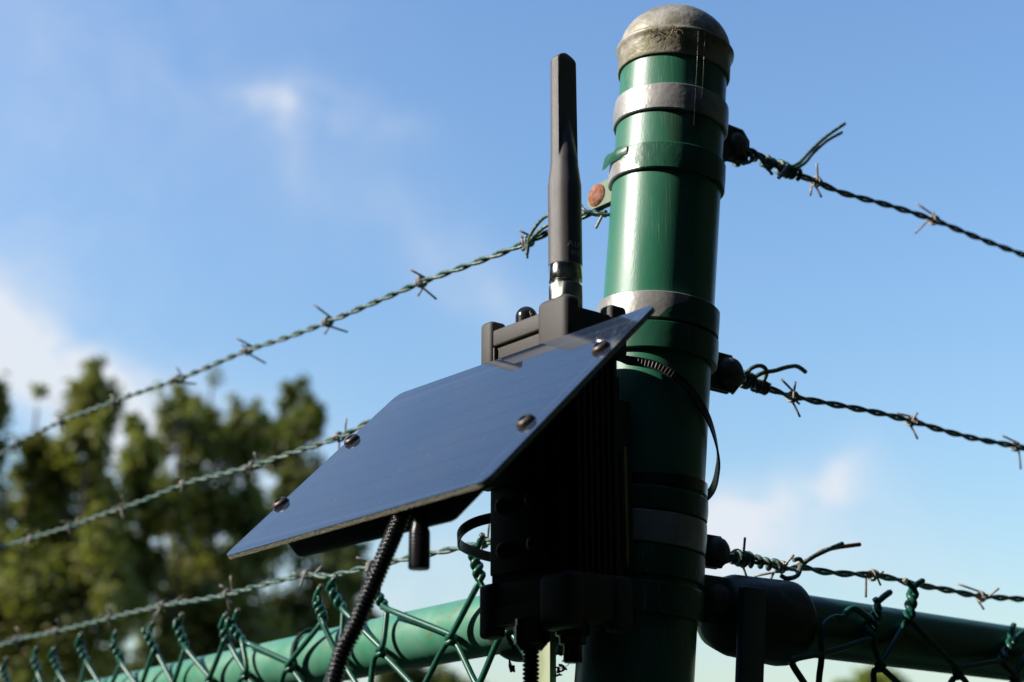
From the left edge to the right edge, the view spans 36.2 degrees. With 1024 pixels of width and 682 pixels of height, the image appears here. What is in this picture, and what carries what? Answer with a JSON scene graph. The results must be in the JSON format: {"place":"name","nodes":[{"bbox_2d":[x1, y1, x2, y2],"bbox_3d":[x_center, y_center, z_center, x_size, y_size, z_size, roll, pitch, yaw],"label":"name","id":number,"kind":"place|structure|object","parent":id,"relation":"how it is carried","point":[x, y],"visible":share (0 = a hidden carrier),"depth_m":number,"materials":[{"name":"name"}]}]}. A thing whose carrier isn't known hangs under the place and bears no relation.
{"place":"outdoors","nodes":[
{"label":"outdoors","id":0,"kind":"place"},
{"bbox_2d":[0,0,1023,681],"label":"sky","id":1,"kind":"structure","parent":0,"point":[180,180],"materials":[{"name":"blue"}]},
{"label":"ground","id":2,"kind":"structure","parent":0,"visible":0},
{"bbox_2d":[0,354,187,681],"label":"leafy tree","id":3,"kind":"object","parent":2,"relation":"on","point":[86,567],"visible":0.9,"depth_m":12.72,"materials":[{"name":"green plant"}]},
{"bbox_2d":[105,363,306,672],"bbox_3d":[-2.780,3.108,14.363,2.183,6.174,1.980,0,-17,0],"label":"leafy tree","id":4,"kind":"object","parent":2,"relation":"on","point":[195,431],"visible":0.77,"depth_m":14.59,"materials":[{"name":"green plant"}]},
{"bbox_2d":[217,372,383,681],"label":"leafy tree","id":5,"kind":"object","parent":2,"relation":"on","point":[305,422],"visible":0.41,"depth_m":15.93,"materials":[{"name":"green plant"}]},
{"bbox_2d":[374,663,485,681],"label":"leafy tree","id":6,"kind":"object","parent":2,"relation":"on","point":[439,675],"visible":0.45,"depth_m":19.18,"materials":[{"name":"green plant"}]},
{"bbox_2d":[574,4,749,681],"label":"corner post","id":7,"kind":"object","parent":2,"relation":"on","point":[660,191],"visible":0.74,"depth_m":0.96,"materials":[{"name":"green metal"}]},
{"bbox_2d":[0,418,370,556],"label":"barbed wire","id":8,"kind":"object","parent":7,"relation":"attached to","point":[184,483],"visible":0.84,"depth_m":1.41,"materials":[{"name":"grey metal"}]},
{"bbox_2d":[0,205,609,454],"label":"barbed wire","id":9,"kind":"object","parent":7,"relation":"attached to","point":[328,320],"visible":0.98,"depth_m":1.27,"materials":[{"name":"grey metal"}]},
{"bbox_2d":[87,596,562,681],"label":"top rail","id":10,"kind":"object","parent":7,"relation":"attached to","point":[410,645],"visible":0.32,"depth_m":1.11,"materials":[{"name":"green metal"}]},
{"bbox_2d":[0,532,558,681],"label":"chain link mesh","id":11,"kind":"object","parent":10,"relation":"attached to","point":[225,625],"visible":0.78,"depth_m":1.16,"materials":[{"name":"green metal"}]},
{"bbox_2d":[290,627,321,681],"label":"tie wire","id":12,"kind":"object","parent":10,"relation":"attached to","point":[297,638],"visible":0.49,"depth_m":1.18,"materials":[{"name":"green metal"}]},
{"bbox_2d":[537,631,555,681],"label":"tension bar","id":13,"kind":"object","parent":7,"relation":"attached to","point":[547,663],"depth_m":0.94,"materials":[{"name":"metal"}]},
{"bbox_2d":[480,53,633,663],"bbox_3d":[0.029,0.005,0.929,0.074,0.370,0.080,13,-22,-37],"label":"radio enclosure","id":14,"kind":"object","parent":7,"relation":"attached to","point":[561,548],"visible":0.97,"depth_m":0.88,"materials":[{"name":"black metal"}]},
{"bbox_2d":[227,306,654,570],"bbox_3d":[-0.043,0.064,0.855,0.124,0.143,0.237,14,-22,-38],"label":"solar panel","id":15,"kind":"object","parent":14,"relation":"attached to","point":[451,448],"visible":1,"depth_m":0.83,"materials":[{"name":"blue glass"}]},
{"bbox_2d":[324,508,538,681],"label":"ribbed cable","id":16,"kind":"object","parent":15,"relation":"hanging from","point":[376,576],"visible":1,"depth_m":0.76,"materials":[{"name":"black plastic"}]},
{"bbox_2d":[457,513,490,561],"bbox_3d":[-0.013,0.121,0.956,0.040,0.020,0.085,0,-17,0],"label":"cable tie","id":17,"kind":"object","parent":14,"relation":"attached to","point":[464,528],"visible":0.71,"depth_m":0.93,"materials":[{"name":"black plastic"}]},
{"bbox_2d":[508,659,514,671],"bbox_3d":[0.000,0.183,0.885,0.004,0.007,0.003,0,-17,0],"label":"dead leaf","id":18,"kind":"object","parent":14,"relation":"hanging from","point":[511,667],"visible":1,"depth_m":0.88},
{"bbox_2d":[554,664,567,676],"bbox_3d":[0.027,0.186,0.884,0.008,0.008,0.009,0,-17,0],"label":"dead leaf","id":19,"kind":"object","parent":14,"relation":"hanging from","point":[563,667],"visible":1,"depth_m":0.88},
{"bbox_2d":[556,650,568,664],"bbox_3d":[0.030,0.178,0.887,0.011,0.011,0.010,5,-18,-17],"label":"dead leaf","id":20,"kind":"object","parent":14,"relation":"attached to","point":[559,653],"visible":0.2,"depth_m":0.88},
{"bbox_2d":[646,27,683,48],"bbox_3d":[0.098,-0.193,1.002,0.024,0.016,0.008,0,-17,0],"label":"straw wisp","id":21,"kind":"object","parent":7,"relation":"attached to","point":[667,34],"visible":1,"depth_m":1.00,"materials":[{"name":"grey"}]},
{"bbox_2d":[617,355,719,500],"bbox_3d":[0.092,0.059,0.955,0.068,0.086,0.116,-2,-17,7],"label":"cable tie","id":22,"kind":"object","parent":7,"relation":"attached to","point":[684,384],"visible":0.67,"depth_m":0.94,"materials":[{"name":"black plastic"}]},
{"bbox_2d":[632,472,707,498],"bbox_3d":[0.082,0.091,0.953,0.074,0.010,0.074,0,-17,0],"label":"cable tie","id":23,"kind":"object","parent":7,"relation":"attached to","point":[685,481],"visible":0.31,"depth_m":0.92,"materials":[{"name":"black plastic"}]},
{"bbox_2d":[735,586,766,681],"bbox_3d":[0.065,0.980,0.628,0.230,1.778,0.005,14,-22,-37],"label":"tension bar","id":24,"kind":"object","parent":7,"relation":"attached to","point":[750,642],"visible":1,"depth_m":0.94,"materials":[{"name":"metal"}]},
{"bbox_2d":[697,574,1023,681],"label":"top rail","id":25,"kind":"object","parent":7,"relation":"attached to","point":[797,614],"visible":0.79,"depth_m":1.02,"materials":[{"name":"green metal"}]},
{"bbox_2d":[788,578,1023,681],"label":"chain link mesh","id":26,"kind":"object","parent":25,"relation":"attached to","point":[873,617],"visible":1,"depth_m":1.04,"materials":[{"name":"green metal"}]},
{"bbox_2d":[723,122,1023,257],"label":"barbed wire","id":27,"kind":"object","parent":7,"relation":"attached to","point":[783,168],"visible":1,"depth_m":1.15,"materials":[{"name":"grey metal"}]},
{"bbox_2d":[726,537,1023,609],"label":"barbed wire","id":28,"kind":"object","parent":7,"relation":"attached to","point":[743,559],"visible":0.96,"depth_m":1.05,"materials":[{"name":"grey metal"}]},
{"bbox_2d":[730,364,1023,468],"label":"barbed wire","id":29,"kind":"object","parent":7,"relation":"attached to","point":[752,382],"visible":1,"depth_m":1.09,"materials":[{"name":"grey metal"}]},
{"bbox_2d":[833,665,909,681],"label":"leafy tree","id":30,"kind":"object","parent":2,"relation":"on","point":[862,675],"visible":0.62,"depth_m":23.31,"materials":[{"name":"green plant"}]},
{"bbox_3d":[-1.468,1.467,2.506,0.054,2.280,0.054,0,-17,0],"label":"line post","id":31,"kind":"object","parent":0,"visible":0},
{"bbox_2d":[0,524,489,650],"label":"barbed wire","id":32,"kind":"object","parent":31,"relation":"attached to","point":[305,574],"visible":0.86,"depth_m":1.32,"materials":[{"name":"grey metal"}]}
]}

